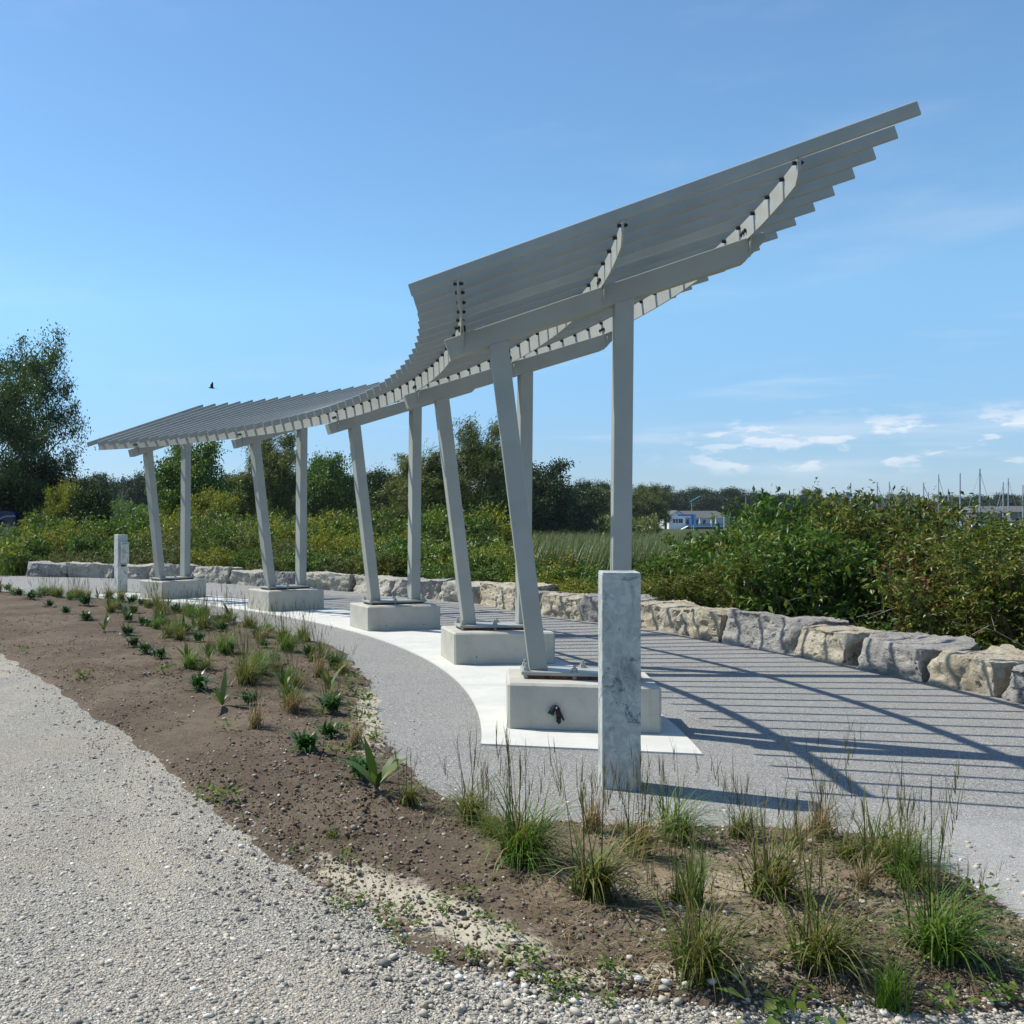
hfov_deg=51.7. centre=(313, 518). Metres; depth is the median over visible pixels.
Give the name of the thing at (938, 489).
sailboat
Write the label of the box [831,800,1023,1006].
grass tuft
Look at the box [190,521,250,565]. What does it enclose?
shrub
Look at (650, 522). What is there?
marsh scrub
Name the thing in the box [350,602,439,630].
concrete footing
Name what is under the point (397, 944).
seedling
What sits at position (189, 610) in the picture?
grass tuft
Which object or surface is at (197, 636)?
rosette plant
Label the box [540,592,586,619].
boulder
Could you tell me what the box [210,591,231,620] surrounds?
grass tuft
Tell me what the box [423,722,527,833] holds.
grass tuft
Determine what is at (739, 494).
broadleaf tree
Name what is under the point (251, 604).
grass tuft
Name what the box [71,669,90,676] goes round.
seedling
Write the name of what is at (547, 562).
shrub
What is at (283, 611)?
grass tuft
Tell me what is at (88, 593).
grass tuft
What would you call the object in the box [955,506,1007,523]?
boat shed
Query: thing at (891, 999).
grass tuft
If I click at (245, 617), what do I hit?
grass tuft
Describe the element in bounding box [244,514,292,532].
shrub
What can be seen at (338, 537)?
shrub
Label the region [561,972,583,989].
seedling
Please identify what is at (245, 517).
shrub
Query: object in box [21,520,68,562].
shrub
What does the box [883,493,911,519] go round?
broadleaf tree
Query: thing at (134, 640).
rosette plant
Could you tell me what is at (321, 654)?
grass tuft
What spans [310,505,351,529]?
shrub
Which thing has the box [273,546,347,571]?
shrub
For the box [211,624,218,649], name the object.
grass tuft
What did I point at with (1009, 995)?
seedling
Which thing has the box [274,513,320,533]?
shrub
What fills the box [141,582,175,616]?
grass tuft
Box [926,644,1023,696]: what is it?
boulder
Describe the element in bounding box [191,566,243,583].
boulder
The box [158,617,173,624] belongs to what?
rosette plant
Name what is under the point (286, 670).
grass tuft
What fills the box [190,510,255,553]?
shrub
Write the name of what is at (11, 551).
shrub
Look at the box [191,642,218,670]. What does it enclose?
grass tuft
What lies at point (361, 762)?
rosette plant
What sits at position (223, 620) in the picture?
grass tuft
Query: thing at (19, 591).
rosette plant
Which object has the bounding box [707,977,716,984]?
pale stone
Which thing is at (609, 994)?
seedling
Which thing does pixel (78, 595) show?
grass tuft
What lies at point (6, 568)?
bright grass
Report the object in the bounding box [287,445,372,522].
broadleaf tree
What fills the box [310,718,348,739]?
rosette plant
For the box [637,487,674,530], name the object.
willow
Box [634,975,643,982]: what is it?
pale stone
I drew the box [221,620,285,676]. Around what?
grass tuft
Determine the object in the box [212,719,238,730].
seedling
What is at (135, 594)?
grass tuft
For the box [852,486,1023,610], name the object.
shrub
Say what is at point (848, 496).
apartment block
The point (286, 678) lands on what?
broadleaf plant
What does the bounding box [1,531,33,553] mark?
shrub
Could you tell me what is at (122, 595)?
grass tuft
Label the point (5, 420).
poplar tree
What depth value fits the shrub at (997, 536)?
11.62 m
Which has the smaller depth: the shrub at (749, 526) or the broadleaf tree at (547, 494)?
the shrub at (749, 526)
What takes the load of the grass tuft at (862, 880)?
on the planting bed
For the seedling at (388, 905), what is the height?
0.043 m
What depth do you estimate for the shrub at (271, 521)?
31.36 m
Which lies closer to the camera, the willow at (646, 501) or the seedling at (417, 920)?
the seedling at (417, 920)
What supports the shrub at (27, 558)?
on the ground at (691, 530)
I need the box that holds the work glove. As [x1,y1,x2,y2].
[548,705,563,723]
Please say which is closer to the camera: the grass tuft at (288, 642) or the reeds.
the grass tuft at (288, 642)
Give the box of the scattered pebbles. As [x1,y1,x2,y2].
[2,631,1018,1001]
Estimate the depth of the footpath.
7.24 m
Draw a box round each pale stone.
[496,982,502,986]
[508,971,515,978]
[521,982,528,988]
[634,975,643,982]
[661,978,671,985]
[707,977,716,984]
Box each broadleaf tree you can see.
[0,454,127,516]
[63,471,112,507]
[89,471,116,510]
[106,477,126,520]
[113,470,159,521]
[140,440,250,519]
[216,469,245,484]
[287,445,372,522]
[340,469,393,517]
[366,462,407,516]
[501,456,586,533]
[553,481,610,537]
[632,484,686,514]
[670,490,697,510]
[675,486,716,509]
[682,487,741,520]
[719,485,752,523]
[742,490,770,511]
[749,491,791,518]
[772,492,796,519]
[791,487,828,519]
[870,493,897,514]
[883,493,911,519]
[905,500,937,522]
[925,493,994,522]
[977,498,999,505]
[985,492,1021,506]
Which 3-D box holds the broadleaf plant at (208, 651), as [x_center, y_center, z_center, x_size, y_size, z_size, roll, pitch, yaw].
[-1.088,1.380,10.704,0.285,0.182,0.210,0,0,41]
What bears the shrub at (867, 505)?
on the ground at (691, 530)
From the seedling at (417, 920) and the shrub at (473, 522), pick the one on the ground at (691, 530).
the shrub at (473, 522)
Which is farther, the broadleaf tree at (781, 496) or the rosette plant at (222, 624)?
the broadleaf tree at (781, 496)
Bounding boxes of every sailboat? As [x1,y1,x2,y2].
[936,474,951,522]
[958,469,991,529]
[959,473,961,526]
[996,482,1003,530]
[997,478,1021,524]
[1010,485,1023,529]
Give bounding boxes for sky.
[0,0,1023,503]
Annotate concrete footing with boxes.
[140,579,205,598]
[248,587,323,610]
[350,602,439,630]
[441,626,554,664]
[506,669,660,733]
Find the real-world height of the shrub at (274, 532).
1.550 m
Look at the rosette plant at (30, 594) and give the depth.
18.68 m
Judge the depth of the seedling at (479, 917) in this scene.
3.85 m
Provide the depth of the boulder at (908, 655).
10.06 m
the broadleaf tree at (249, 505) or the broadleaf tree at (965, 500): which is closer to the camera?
the broadleaf tree at (249, 505)
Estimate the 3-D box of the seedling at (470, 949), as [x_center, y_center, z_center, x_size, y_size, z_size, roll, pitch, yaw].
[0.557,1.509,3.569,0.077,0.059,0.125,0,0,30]
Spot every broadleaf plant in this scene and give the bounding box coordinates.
[6,582,13,590]
[97,612,110,629]
[119,602,134,620]
[173,641,193,656]
[176,614,190,632]
[190,613,201,628]
[201,643,216,658]
[203,668,250,704]
[223,602,242,621]
[228,643,250,661]
[270,664,301,686]
[319,663,353,690]
[341,726,409,787]
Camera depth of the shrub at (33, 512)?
46.08 m
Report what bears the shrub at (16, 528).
on the ground at (691, 530)
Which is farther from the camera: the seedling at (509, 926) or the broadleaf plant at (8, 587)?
the broadleaf plant at (8, 587)
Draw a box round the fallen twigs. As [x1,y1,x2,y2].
[781,595,1023,650]
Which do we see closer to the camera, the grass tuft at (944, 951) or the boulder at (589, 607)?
the grass tuft at (944, 951)
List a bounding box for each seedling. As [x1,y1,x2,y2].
[12,645,28,652]
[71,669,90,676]
[156,659,176,672]
[192,783,223,801]
[208,781,242,802]
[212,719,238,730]
[306,705,328,714]
[322,892,361,908]
[323,739,358,757]
[323,895,339,907]
[326,721,368,734]
[329,848,358,864]
[331,909,353,916]
[340,684,366,692]
[341,699,354,709]
[342,671,370,680]
[349,710,378,722]
[351,891,369,902]
[355,689,376,705]
[366,729,388,740]
[372,909,400,932]
[378,897,395,912]
[385,932,410,945]
[400,902,414,913]
[407,916,431,927]
[425,892,454,910]
[425,942,447,963]
[451,881,482,897]
[458,942,482,963]
[471,906,502,919]
[494,944,523,972]
[498,918,517,935]
[512,969,537,980]
[517,937,547,964]
[529,981,577,1003]
[534,965,560,984]
[540,971,572,993]
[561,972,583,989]
[589,987,622,1009]
[596,953,635,978]
[659,934,684,952]
[717,977,847,1023]
[763,939,816,964]
[920,976,980,1015]
[946,875,999,899]
[974,973,1023,1002]
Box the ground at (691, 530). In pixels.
[2,526,1021,650]
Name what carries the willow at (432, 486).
on the ground at (691, 530)
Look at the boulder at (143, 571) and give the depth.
26.14 m
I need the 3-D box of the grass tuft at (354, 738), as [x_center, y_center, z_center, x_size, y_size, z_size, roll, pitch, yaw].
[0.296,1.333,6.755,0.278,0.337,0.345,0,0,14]
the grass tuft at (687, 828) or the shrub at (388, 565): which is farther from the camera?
the shrub at (388, 565)
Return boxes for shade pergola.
[87,100,920,679]
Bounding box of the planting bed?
[0,591,1023,1015]
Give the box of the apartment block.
[832,493,851,500]
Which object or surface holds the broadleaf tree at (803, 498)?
on the ground at (691, 530)
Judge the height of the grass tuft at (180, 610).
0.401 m
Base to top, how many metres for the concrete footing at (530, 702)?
0.346 m
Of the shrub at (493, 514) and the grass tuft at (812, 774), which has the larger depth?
the shrub at (493, 514)
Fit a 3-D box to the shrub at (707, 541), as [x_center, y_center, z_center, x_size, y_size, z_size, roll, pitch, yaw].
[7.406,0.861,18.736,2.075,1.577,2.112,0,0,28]
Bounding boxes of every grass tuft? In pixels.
[28,574,47,596]
[29,577,54,594]
[40,566,56,595]
[44,580,59,596]
[46,568,72,596]
[64,583,78,599]
[66,572,92,595]
[66,576,78,593]
[73,581,88,598]
[80,576,97,595]
[99,571,118,598]
[99,582,121,612]
[105,575,131,602]
[121,603,139,632]
[127,584,140,599]
[137,585,157,607]
[140,577,167,605]
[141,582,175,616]
[143,586,165,614]
[143,605,169,628]
[145,579,173,613]
[154,598,189,637]
[162,607,190,639]
[164,597,201,634]
[170,621,218,671]
[174,586,203,618]
[176,596,188,613]
[183,582,221,621]
[188,595,220,630]
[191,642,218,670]
[193,586,212,630]
[201,602,254,654]
[202,629,216,649]
[209,618,279,688]
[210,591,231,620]
[211,589,241,624]
[211,604,232,628]
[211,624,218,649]
[212,599,232,621]
[213,580,236,621]
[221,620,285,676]
[223,633,271,676]
[226,598,240,620]
[235,593,260,627]
[242,592,267,622]
[242,604,280,637]
[244,683,276,728]
[246,630,273,664]
[247,604,258,627]
[251,606,274,642]
[261,601,278,631]
[262,604,307,654]
[266,639,290,671]
[266,660,326,709]
[269,654,306,681]
[270,603,306,641]
[272,599,303,637]
[272,664,313,713]
[274,649,317,690]
[276,639,297,677]
[284,601,318,642]
[298,599,318,641]
[298,621,332,661]
[302,618,335,655]
[308,635,336,677]
[310,642,356,700]
[317,797,344,841]
[326,642,356,673]
[342,696,373,747]
[385,742,446,814]
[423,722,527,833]
[440,711,600,886]
[446,732,597,894]
[456,773,507,838]
[517,733,698,925]
[573,766,624,833]
[594,735,700,864]
[594,739,691,862]
[597,796,841,1019]
[601,768,642,835]
[607,731,747,855]
[635,856,749,992]
[655,833,710,907]
[662,833,724,906]
[677,747,879,925]
[711,768,786,842]
[720,802,949,1006]
[724,786,850,903]
[771,780,827,848]
[778,717,860,841]
[792,818,896,976]
[793,771,856,843]
[809,751,952,885]
[816,790,883,868]
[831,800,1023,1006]
[840,827,890,891]
[845,786,989,896]
[853,783,951,863]
[857,936,937,1015]
[866,753,1013,973]
[876,782,970,900]
[951,856,1008,929]
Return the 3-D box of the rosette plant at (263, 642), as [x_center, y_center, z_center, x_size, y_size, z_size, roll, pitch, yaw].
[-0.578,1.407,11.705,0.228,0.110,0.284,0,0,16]
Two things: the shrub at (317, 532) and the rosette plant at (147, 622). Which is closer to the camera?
the rosette plant at (147, 622)
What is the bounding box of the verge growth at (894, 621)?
[0,548,1023,649]
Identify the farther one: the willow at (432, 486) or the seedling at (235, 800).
the willow at (432, 486)
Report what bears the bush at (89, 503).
on the ground at (691, 530)
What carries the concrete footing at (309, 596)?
on the concrete strip
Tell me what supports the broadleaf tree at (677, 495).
on the ground at (691, 530)
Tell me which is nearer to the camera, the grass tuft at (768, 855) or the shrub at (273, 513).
the grass tuft at (768, 855)
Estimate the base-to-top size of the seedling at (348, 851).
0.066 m
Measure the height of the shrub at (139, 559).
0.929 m
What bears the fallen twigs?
on the ground at (691, 530)
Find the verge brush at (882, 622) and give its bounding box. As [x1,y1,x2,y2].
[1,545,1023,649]
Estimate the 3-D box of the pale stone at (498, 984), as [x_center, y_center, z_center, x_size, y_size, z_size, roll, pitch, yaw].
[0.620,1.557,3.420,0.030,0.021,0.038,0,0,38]
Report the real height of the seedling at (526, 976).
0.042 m
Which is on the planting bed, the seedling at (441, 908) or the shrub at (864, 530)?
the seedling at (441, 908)
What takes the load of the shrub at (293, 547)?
on the ground at (691, 530)
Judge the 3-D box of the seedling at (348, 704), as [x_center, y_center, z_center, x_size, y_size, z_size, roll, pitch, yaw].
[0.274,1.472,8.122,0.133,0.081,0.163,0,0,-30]
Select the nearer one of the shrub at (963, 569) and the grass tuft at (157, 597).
the shrub at (963, 569)
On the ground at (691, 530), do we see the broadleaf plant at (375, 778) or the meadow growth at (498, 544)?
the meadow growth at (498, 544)
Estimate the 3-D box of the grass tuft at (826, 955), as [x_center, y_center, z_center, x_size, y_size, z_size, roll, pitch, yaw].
[1.752,1.268,3.448,0.647,0.697,0.724,0,0,-44]
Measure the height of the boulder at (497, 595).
0.569 m
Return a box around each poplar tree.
[0,319,95,479]
[0,370,57,517]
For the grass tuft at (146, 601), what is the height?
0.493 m
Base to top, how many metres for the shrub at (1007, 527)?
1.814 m
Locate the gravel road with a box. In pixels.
[0,654,1023,1023]
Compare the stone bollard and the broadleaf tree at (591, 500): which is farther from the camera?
the broadleaf tree at (591, 500)
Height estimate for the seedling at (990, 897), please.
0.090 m
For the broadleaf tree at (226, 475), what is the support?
on the ground at (691, 530)
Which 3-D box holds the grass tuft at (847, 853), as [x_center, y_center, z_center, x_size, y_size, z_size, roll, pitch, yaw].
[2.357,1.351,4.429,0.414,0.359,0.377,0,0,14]
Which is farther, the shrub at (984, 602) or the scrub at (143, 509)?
the scrub at (143, 509)
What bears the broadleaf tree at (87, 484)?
on the ground at (691, 530)
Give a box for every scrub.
[108,498,355,524]
[532,512,659,539]
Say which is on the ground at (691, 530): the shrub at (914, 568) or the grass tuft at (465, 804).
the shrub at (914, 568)
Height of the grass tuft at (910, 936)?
0.710 m
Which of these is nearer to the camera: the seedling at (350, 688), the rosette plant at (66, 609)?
the seedling at (350, 688)
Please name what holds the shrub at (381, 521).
on the ground at (691, 530)
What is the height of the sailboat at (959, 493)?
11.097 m
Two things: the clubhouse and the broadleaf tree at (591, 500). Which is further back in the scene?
the clubhouse
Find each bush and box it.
[41,477,82,527]
[55,482,117,560]
[191,484,245,527]
[464,488,535,547]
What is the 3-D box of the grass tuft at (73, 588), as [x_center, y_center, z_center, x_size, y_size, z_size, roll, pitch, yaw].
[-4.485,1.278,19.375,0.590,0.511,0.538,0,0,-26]
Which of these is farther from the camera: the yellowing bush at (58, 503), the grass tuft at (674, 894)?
the yellowing bush at (58, 503)
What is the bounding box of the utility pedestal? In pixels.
[114,534,129,592]
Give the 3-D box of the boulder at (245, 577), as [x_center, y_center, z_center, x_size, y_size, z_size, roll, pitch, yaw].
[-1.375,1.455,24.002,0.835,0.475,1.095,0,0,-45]
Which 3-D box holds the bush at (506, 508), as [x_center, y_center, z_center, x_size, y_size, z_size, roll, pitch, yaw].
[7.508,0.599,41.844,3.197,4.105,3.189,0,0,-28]
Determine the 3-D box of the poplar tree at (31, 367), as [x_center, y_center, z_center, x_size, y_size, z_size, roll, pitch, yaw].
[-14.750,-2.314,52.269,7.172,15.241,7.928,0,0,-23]
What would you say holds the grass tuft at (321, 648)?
on the planting bed
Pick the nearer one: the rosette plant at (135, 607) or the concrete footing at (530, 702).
the concrete footing at (530, 702)
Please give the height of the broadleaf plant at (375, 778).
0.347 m
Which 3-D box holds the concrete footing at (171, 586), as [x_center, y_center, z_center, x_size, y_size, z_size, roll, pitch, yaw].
[-2.740,1.377,20.040,0.741,0.346,1.080,0,0,45]
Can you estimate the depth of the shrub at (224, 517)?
32.76 m
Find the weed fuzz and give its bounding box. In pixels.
[6,616,1023,1008]
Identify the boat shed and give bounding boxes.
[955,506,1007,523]
[998,506,1021,522]
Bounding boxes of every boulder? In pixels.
[26,561,67,576]
[66,561,113,577]
[127,563,153,578]
[149,563,200,578]
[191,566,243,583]
[228,569,279,585]
[256,571,306,585]
[306,571,364,591]
[354,575,406,595]
[391,577,455,599]
[438,580,484,603]
[479,581,557,609]
[513,590,568,610]
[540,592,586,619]
[579,593,658,621]
[641,600,698,632]
[674,605,737,641]
[722,608,849,653]
[794,624,897,664]
[858,631,978,681]
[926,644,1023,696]
[1002,664,1023,703]
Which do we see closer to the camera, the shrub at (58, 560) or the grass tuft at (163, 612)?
the grass tuft at (163, 612)
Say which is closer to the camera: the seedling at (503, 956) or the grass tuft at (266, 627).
the seedling at (503, 956)
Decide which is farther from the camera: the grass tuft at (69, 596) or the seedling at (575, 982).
the grass tuft at (69, 596)
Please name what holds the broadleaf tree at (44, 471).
on the ground at (691, 530)
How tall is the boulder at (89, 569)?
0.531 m
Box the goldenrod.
[31,533,660,583]
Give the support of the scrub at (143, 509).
on the ground at (691, 530)
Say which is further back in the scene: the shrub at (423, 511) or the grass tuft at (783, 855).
the shrub at (423, 511)
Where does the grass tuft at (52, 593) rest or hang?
on the planting bed
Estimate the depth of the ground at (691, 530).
183.20 m
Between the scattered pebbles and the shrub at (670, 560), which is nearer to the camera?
the scattered pebbles
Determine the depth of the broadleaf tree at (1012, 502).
270.51 m
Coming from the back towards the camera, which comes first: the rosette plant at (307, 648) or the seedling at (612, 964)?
the rosette plant at (307, 648)
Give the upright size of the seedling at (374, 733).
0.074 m
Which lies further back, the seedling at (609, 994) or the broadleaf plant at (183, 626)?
the broadleaf plant at (183, 626)
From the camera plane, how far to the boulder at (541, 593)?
16.94 m
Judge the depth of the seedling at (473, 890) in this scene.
4.07 m
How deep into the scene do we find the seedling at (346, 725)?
7.07 m
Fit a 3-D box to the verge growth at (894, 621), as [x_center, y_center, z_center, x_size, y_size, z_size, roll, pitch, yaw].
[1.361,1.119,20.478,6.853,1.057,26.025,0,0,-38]
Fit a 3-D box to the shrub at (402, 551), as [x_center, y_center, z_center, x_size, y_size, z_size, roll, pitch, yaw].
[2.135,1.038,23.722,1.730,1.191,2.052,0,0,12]
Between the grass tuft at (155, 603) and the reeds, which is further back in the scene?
the reeds
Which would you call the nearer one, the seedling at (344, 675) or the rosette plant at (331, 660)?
the seedling at (344, 675)
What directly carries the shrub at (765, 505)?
on the ground at (691, 530)
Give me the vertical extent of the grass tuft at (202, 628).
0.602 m
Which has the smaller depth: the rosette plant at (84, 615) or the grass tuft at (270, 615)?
the grass tuft at (270, 615)
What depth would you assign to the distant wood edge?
326.06 m
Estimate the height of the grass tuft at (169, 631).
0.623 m
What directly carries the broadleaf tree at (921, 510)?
on the ground at (691, 530)
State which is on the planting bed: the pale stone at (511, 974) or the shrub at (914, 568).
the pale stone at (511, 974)
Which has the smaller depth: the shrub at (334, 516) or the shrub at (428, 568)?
the shrub at (428, 568)
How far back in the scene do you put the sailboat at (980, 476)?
164.90 m
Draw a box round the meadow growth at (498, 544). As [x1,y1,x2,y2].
[0,528,933,575]
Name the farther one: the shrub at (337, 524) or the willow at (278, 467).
the willow at (278, 467)
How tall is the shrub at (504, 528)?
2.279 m
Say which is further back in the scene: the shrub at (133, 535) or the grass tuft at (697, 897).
the shrub at (133, 535)
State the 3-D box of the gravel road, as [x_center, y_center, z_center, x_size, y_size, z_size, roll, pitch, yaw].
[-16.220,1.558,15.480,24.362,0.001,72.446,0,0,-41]
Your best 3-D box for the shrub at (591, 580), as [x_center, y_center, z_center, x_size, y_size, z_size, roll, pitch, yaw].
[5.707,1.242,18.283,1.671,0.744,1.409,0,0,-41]
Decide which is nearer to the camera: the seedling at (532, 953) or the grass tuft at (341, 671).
the seedling at (532, 953)
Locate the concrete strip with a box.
[91,592,702,755]
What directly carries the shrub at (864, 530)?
on the ground at (691, 530)
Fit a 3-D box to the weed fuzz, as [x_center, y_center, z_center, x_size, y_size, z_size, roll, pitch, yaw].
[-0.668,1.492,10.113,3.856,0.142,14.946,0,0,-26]
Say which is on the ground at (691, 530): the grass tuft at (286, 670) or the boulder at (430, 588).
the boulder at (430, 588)
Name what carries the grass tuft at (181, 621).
on the planting bed
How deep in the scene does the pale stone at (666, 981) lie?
3.36 m
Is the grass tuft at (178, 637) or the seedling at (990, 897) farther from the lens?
the grass tuft at (178, 637)
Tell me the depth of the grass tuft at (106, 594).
19.03 m
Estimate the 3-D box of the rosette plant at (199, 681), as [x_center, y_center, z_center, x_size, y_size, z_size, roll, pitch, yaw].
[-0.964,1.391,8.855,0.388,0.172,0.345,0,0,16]
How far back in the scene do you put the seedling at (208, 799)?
5.62 m
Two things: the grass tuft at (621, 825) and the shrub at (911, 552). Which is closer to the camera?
the grass tuft at (621, 825)
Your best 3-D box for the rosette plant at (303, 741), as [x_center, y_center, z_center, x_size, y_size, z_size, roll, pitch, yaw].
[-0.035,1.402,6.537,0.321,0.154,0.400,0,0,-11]
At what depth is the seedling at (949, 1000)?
3.20 m
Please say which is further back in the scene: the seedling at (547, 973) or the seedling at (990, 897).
the seedling at (990, 897)
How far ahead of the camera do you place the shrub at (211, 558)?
26.41 m
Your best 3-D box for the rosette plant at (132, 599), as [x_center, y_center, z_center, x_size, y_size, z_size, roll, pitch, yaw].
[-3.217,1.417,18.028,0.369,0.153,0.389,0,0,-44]
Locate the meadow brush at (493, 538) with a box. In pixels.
[0,526,968,567]
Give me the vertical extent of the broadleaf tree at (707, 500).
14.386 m
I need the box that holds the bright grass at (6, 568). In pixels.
[0,559,60,576]
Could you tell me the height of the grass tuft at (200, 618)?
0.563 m
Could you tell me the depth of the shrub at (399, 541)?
25.55 m
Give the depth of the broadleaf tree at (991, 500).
282.40 m
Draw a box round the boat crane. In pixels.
[677,514,695,529]
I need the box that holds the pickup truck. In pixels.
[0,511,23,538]
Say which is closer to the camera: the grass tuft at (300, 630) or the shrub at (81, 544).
the grass tuft at (300, 630)
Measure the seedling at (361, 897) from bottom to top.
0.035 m
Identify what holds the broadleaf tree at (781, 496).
on the ground at (691, 530)
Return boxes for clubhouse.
[659,510,731,528]
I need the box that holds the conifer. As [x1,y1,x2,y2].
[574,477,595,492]
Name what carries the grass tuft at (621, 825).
on the planting bed
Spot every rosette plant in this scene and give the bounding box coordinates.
[9,586,24,595]
[23,590,39,598]
[41,599,55,605]
[57,605,73,613]
[71,592,96,604]
[76,610,93,619]
[118,623,139,635]
[119,613,136,621]
[122,595,138,602]
[125,635,143,645]
[129,604,140,612]
[130,641,156,653]
[132,615,146,624]
[136,596,147,604]
[141,618,152,625]
[148,644,175,658]
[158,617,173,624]
[166,602,179,612]
[179,668,217,691]
[187,631,207,641]
[213,621,232,630]
[235,688,265,704]
[245,625,266,634]
[256,638,271,646]
[267,654,285,662]
[272,683,303,698]
[284,727,329,753]
[293,643,318,655]
[302,692,349,712]
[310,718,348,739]
[324,651,352,669]
[334,751,386,782]
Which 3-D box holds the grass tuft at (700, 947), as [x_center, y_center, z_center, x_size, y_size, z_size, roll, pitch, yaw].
[1.329,1.244,3.380,0.745,0.717,0.666,0,0,39]
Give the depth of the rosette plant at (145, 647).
11.18 m
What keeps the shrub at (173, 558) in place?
on the ground at (691, 530)
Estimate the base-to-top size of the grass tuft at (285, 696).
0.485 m
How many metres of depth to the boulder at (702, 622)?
13.11 m
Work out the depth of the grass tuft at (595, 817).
4.95 m
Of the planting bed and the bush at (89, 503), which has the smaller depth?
the planting bed
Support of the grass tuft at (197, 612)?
on the planting bed
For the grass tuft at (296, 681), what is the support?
on the planting bed
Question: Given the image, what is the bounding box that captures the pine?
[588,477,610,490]
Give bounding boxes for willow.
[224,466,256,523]
[241,431,309,520]
[372,438,465,523]
[443,410,509,520]
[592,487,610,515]
[632,482,666,532]
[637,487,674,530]
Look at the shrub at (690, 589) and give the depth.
15.21 m
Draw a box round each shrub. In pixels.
[0,508,78,538]
[0,529,55,544]
[0,545,28,570]
[0,550,49,574]
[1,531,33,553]
[4,519,29,537]
[6,508,56,536]
[12,534,60,561]
[16,504,47,526]
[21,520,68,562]
[44,547,91,562]
[48,511,149,557]
[54,517,115,561]
[59,528,106,562]
[73,548,138,563]
[96,530,165,563]
[107,543,153,564]
[109,521,171,556]
[125,513,171,537]
[127,526,179,562]
[141,507,219,538]
[143,540,196,563]
[144,514,202,537]
[145,503,205,539]
[148,507,174,524]
[161,520,209,563]
[176,508,257,564]
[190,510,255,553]
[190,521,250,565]
[190,543,243,566]
[200,523,277,566]
[203,511,283,536]
[225,545,273,569]
[232,523,274,553]
[236,515,278,526]
[240,530,309,571]
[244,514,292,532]
[245,548,291,571]
[249,523,295,556]
[252,502,293,521]
[271,507,374,534]
[272,538,327,571]
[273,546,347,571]
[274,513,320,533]
[275,515,354,565]
[293,515,385,543]
[295,525,360,564]
[307,496,399,537]
[307,525,359,560]
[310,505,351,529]
[311,530,359,550]
[311,549,381,574]
[328,539,400,573]
[333,528,393,569]
[342,506,407,542]
[344,549,407,576]
[371,500,402,524]
[375,539,443,576]
[379,534,437,559]
[381,524,439,543]
[389,523,492,549]
[390,500,483,538]
[401,561,472,578]
[402,502,502,546]
[421,501,470,527]
[421,563,493,580]
[427,541,482,564]
[434,546,513,570]
[444,567,513,582]
[445,499,492,522]
[450,548,514,581]
[463,500,534,545]
[470,503,509,538]
[490,561,562,582]
[508,572,568,589]
[536,554,596,578]
[541,561,602,593]
[553,576,597,593]
[575,579,645,593]
[583,569,649,590]
[592,554,655,577]
[632,550,717,599]
[638,544,732,605]
[641,566,731,607]
[641,571,677,600]
[657,527,729,604]
[675,513,818,616]
[693,535,808,616]
[696,520,741,582]
[709,483,825,577]
[718,516,911,624]
[753,477,927,626]
[757,489,922,615]
[817,510,959,631]
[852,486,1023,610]
[862,528,1023,648]
[867,508,1023,635]
[869,546,963,632]
[931,515,1023,581]
[950,517,1023,593]
[956,564,1023,649]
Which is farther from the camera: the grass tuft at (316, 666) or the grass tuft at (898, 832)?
the grass tuft at (316, 666)
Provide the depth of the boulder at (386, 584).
20.78 m
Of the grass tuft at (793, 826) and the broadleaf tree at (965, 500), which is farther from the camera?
the broadleaf tree at (965, 500)
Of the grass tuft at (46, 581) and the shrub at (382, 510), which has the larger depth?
the shrub at (382, 510)
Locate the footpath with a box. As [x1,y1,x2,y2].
[0,576,1023,916]
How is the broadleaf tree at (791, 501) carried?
on the ground at (691, 530)
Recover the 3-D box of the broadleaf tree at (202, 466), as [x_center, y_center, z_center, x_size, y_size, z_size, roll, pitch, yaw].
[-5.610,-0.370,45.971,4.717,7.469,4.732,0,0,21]
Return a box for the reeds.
[507,528,739,582]
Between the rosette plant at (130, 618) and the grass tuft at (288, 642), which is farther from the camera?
the rosette plant at (130, 618)
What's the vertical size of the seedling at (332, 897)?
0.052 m
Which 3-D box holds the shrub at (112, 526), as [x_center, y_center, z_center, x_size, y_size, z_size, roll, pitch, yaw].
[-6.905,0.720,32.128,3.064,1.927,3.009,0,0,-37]
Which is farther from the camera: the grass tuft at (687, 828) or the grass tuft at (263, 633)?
the grass tuft at (263, 633)
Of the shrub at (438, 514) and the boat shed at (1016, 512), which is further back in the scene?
the boat shed at (1016, 512)
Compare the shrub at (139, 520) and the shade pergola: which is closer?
the shade pergola
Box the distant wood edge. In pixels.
[632,493,1021,522]

